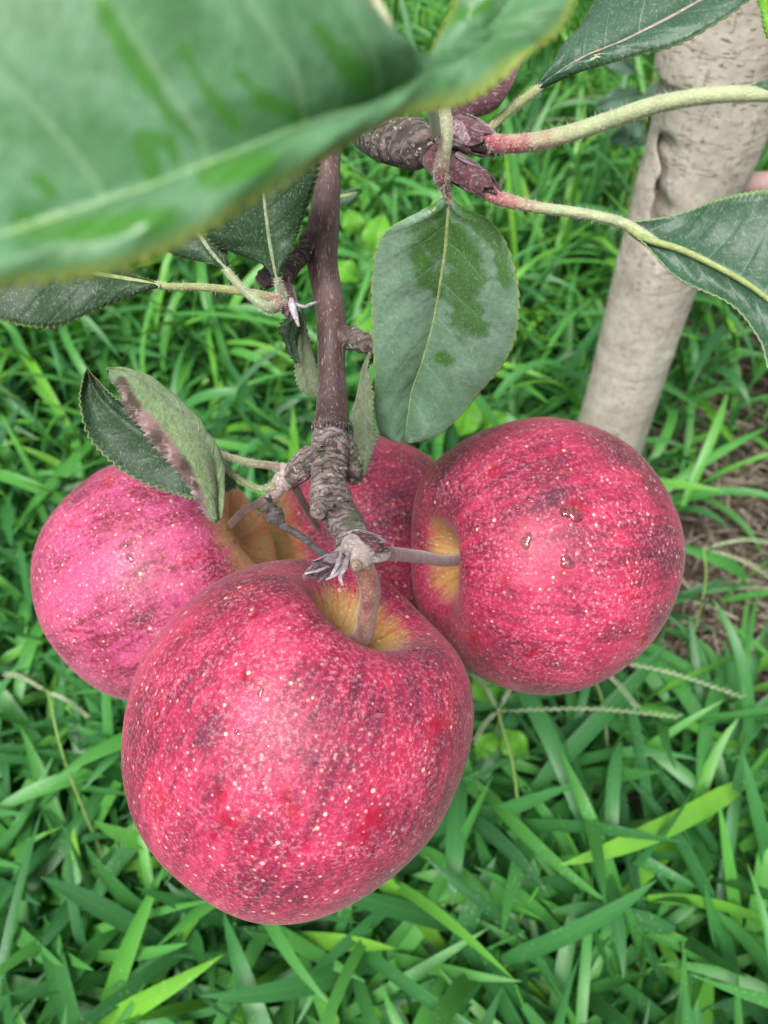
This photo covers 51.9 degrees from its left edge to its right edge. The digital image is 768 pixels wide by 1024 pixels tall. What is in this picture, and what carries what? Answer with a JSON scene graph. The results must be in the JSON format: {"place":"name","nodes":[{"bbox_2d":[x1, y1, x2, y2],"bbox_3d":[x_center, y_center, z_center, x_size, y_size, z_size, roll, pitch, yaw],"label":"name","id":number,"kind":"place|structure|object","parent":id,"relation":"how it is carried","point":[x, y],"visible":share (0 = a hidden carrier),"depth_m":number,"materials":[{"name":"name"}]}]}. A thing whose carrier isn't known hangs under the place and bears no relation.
{"place":"outdoors","nodes":[
{"label":"outdoors","id":0,"kind":"place"},
{"bbox_2d":[375,709,386,712],"bbox_3d":[-0.001,0.039,0.156,0.002,0.001,0.001,0,50,0],"label":"water drop","id":1,"kind":"object","parent":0,"point":[382,711],"visible":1,"depth_m":0.16,"materials":[{"name":"white"}]},
{"bbox_2d":[0,0,767,924],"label":"branch","id":2,"kind":"object","parent":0,"point":[146,132],"depth_m":0.15,"materials":[{"name":"green plant"}]},
{"bbox_2d":[30,464,277,700],"bbox_3d":[-0.062,0.015,0.242,0.088,0.081,0.075,-27,53,2],"label":"apple","id":3,"kind":"object","parent":2,"relation":"hanging from","point":[89,582],"visible":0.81,"depth_m":0.21,"materials":[{"name":"red food"}]},
{"bbox_2d":[126,553,133,562],"bbox_3d":[-0.068,0.012,0.210,0.002,0.001,0.002,0,50,0],"label":"water drop","id":4,"kind":"object","parent":3,"relation":"attached to","point":[129,557],"visible":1,"depth_m":0.21,"materials":[{"name":"white"}]},
{"bbox_2d":[217,788,222,794],"bbox_3d":[-0.031,0.053,0.151,0.001,0.001,0.001,0,50,0],"label":"water drop","id":5,"kind":"object","parent":2,"relation":"attached to","point":[219,791],"visible":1,"depth_m":0.15,"materials":[{"name":"white"}]},
{"bbox_2d":[234,729,239,735],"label":"water drop","id":6,"kind":"object","parent":2,"relation":"attached to","point":[236,732],"visible":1,"depth_m":0.15,"materials":[{"name":"white"}]},
{"bbox_2d":[240,673,245,685],"bbox_3d":[-0.027,0.033,0.154,0.001,0.001,0.003,0,50,0],"label":"water drop","id":7,"kind":"object","parent":2,"relation":"attached to","point":[243,681],"visible":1,"depth_m":0.15,"materials":[{"name":"white"}]},
{"bbox_2d":[258,685,263,697],"bbox_3d":[-0.024,0.035,0.153,0.001,0.001,0.003,0,50,0],"label":"water drop","id":8,"kind":"object","parent":2,"relation":"attached to","point":[260,690],"visible":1,"depth_m":0.15,"materials":[{"name":"white"}]},
{"bbox_2d":[261,435,434,610],"bbox_3d":[-0.005,-0.005,0.276,0.074,0.132,0.086,-16,52,-13],"label":"apple","id":9,"kind":"object","parent":2,"relation":"hanging from","point":[383,492],"visible":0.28,"depth_m":0.26,"materials":[{"name":"red food"}]},
{"bbox_2d":[386,417,684,694],"bbox_3d":[0.032,0.013,0.226,0.104,0.081,0.081,-2,48,-20],"label":"apple","id":10,"kind":"object","parent":2,"relation":"hanging from","point":[498,604],"visible":0.99,"depth_m":0.20,"materials":[{"name":"red food"}]},
{"bbox_2d":[520,532,531,549],"bbox_3d":[0.035,0.007,0.193,0.003,0.002,0.004,0,50,0],"label":"water drop","id":11,"kind":"object","parent":10,"relation":"attached to","point":[525,541],"visible":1,"depth_m":0.19,"materials":[{"name":"white"}]},
{"bbox_2d":[560,555,575,568],"bbox_3d":[0.045,0.012,0.192,0.004,0.002,0.003,0,50,0],"label":"water drop","id":12,"kind":"object","parent":10,"relation":"attached to","point":[567,562],"visible":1,"depth_m":0.19,"materials":[{"name":"white"}]},
{"bbox_2d":[559,505,582,522],"bbox_3d":[0.046,0.000,0.194,0.006,0.002,0.004,0,50,0],"label":"water drop","id":13,"kind":"object","parent":10,"relation":"attached to","point":[573,513],"visible":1,"depth_m":0.19,"materials":[{"name":"white"}]},
{"bbox_2d":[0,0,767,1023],"bbox_3d":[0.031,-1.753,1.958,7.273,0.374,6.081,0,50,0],"label":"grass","id":14,"kind":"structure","parent":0,"point":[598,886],"depth_m":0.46,"materials":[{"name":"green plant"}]},
{"bbox_2d":[33,23,767,811],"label":"ground","id":15,"kind":"structure","parent":0,"point":[735,433],"depth_m":0.79,"materials":[{"name":"soil"}]},
{"bbox_2d":[2,672,102,853],"bbox_3d":[-0.171,0.171,0.476,0.035,0.172,0.107,-23,54,-18],"label":"grass seed head","id":16,"kind":"object","parent":15,"relation":"on","point":[27,680],"depth_m":0.44},
{"bbox_2d":[338,209,389,355],"bbox_3d":[-0.007,-0.158,0.723,0.072,0.217,0.134,-15,52,-12],"label":"broadleaf weed","id":17,"kind":"object","parent":15,"relation":"on","point":[353,222],"visible":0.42,"depth_m":0.66,"materials":[{"name":"green plant"}]},
{"bbox_2d":[28,265,767,965],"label":"dry straw","id":18,"kind":"object","parent":15,"relation":"on","point":[692,523],"visible":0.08,"depth_m":0.69,"materials":[{"name":"brown plant"}]},
{"bbox_2d":[453,401,507,436],"bbox_3d":[0.059,-0.031,0.643,0.064,0.175,0.044,28,55,21],"label":"broadleaf weed","id":19,"kind":"object","parent":15,"relation":"on","point":[472,418],"visible":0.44,"depth_m":0.57,"materials":[{"name":"green plant"}]},
{"bbox_2d":[471,676,528,759],"bbox_3d":[0.068,0.154,0.508,0.037,0.144,0.046,0,50,0],"label":"broadleaf weed","id":20,"kind":"object","parent":15,"relation":"on","point":[516,739],"visible":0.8,"depth_m":0.46,"materials":[{"name":"green plant"}]},
{"bbox_2d":[487,94,616,222],"bbox_3d":[0.143,-0.305,0.829,0.196,0.243,0.080,-32,57,-24],"label":"grass seed head","id":21,"kind":"object","parent":15,"relation":"on","point":[550,120],"depth_m":0.78},
{"bbox_2d":[468,672,680,818],"bbox_3d":[0.092,0.158,0.478,0.099,0.185,0.093,-37,59,-27],"label":"grass seed head","id":22,"kind":"object","parent":15,"relation":"on","point":[489,718],"depth_m":0.42},
{"bbox_2d":[591,59,656,343],"bbox_3d":[0.221,-0.269,0.750,0.096,0.318,0.050,-17,52,-14],"label":"apple shoot","id":23,"kind":"object","parent":15,"relation":"on","point":[634,134],"visible":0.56,"depth_m":0.65,"materials":[{"name":"green plant"}]},
{"bbox_2d":[596,663,746,765],"bbox_3d":[0.144,0.144,0.477,0.089,0.205,0.031,19,53,15],"label":"grass seed head","id":24,"kind":"object","parent":15,"relation":"on","point":[634,702],"depth_m":0.41},
{"bbox_2d":[578,0,767,454],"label":"apple tree","id":25,"kind":"object","parent":15,"relation":"on","point":[696,157],"visible":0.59,"depth_m":0.40,"materials":[{"name":"grey plant"}]},
{"bbox_2d":[685,538,767,661],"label":"grass seed head","id":26,"kind":"object","parent":15,"relation":"on","point":[728,556],"depth_m":0.51}
]}

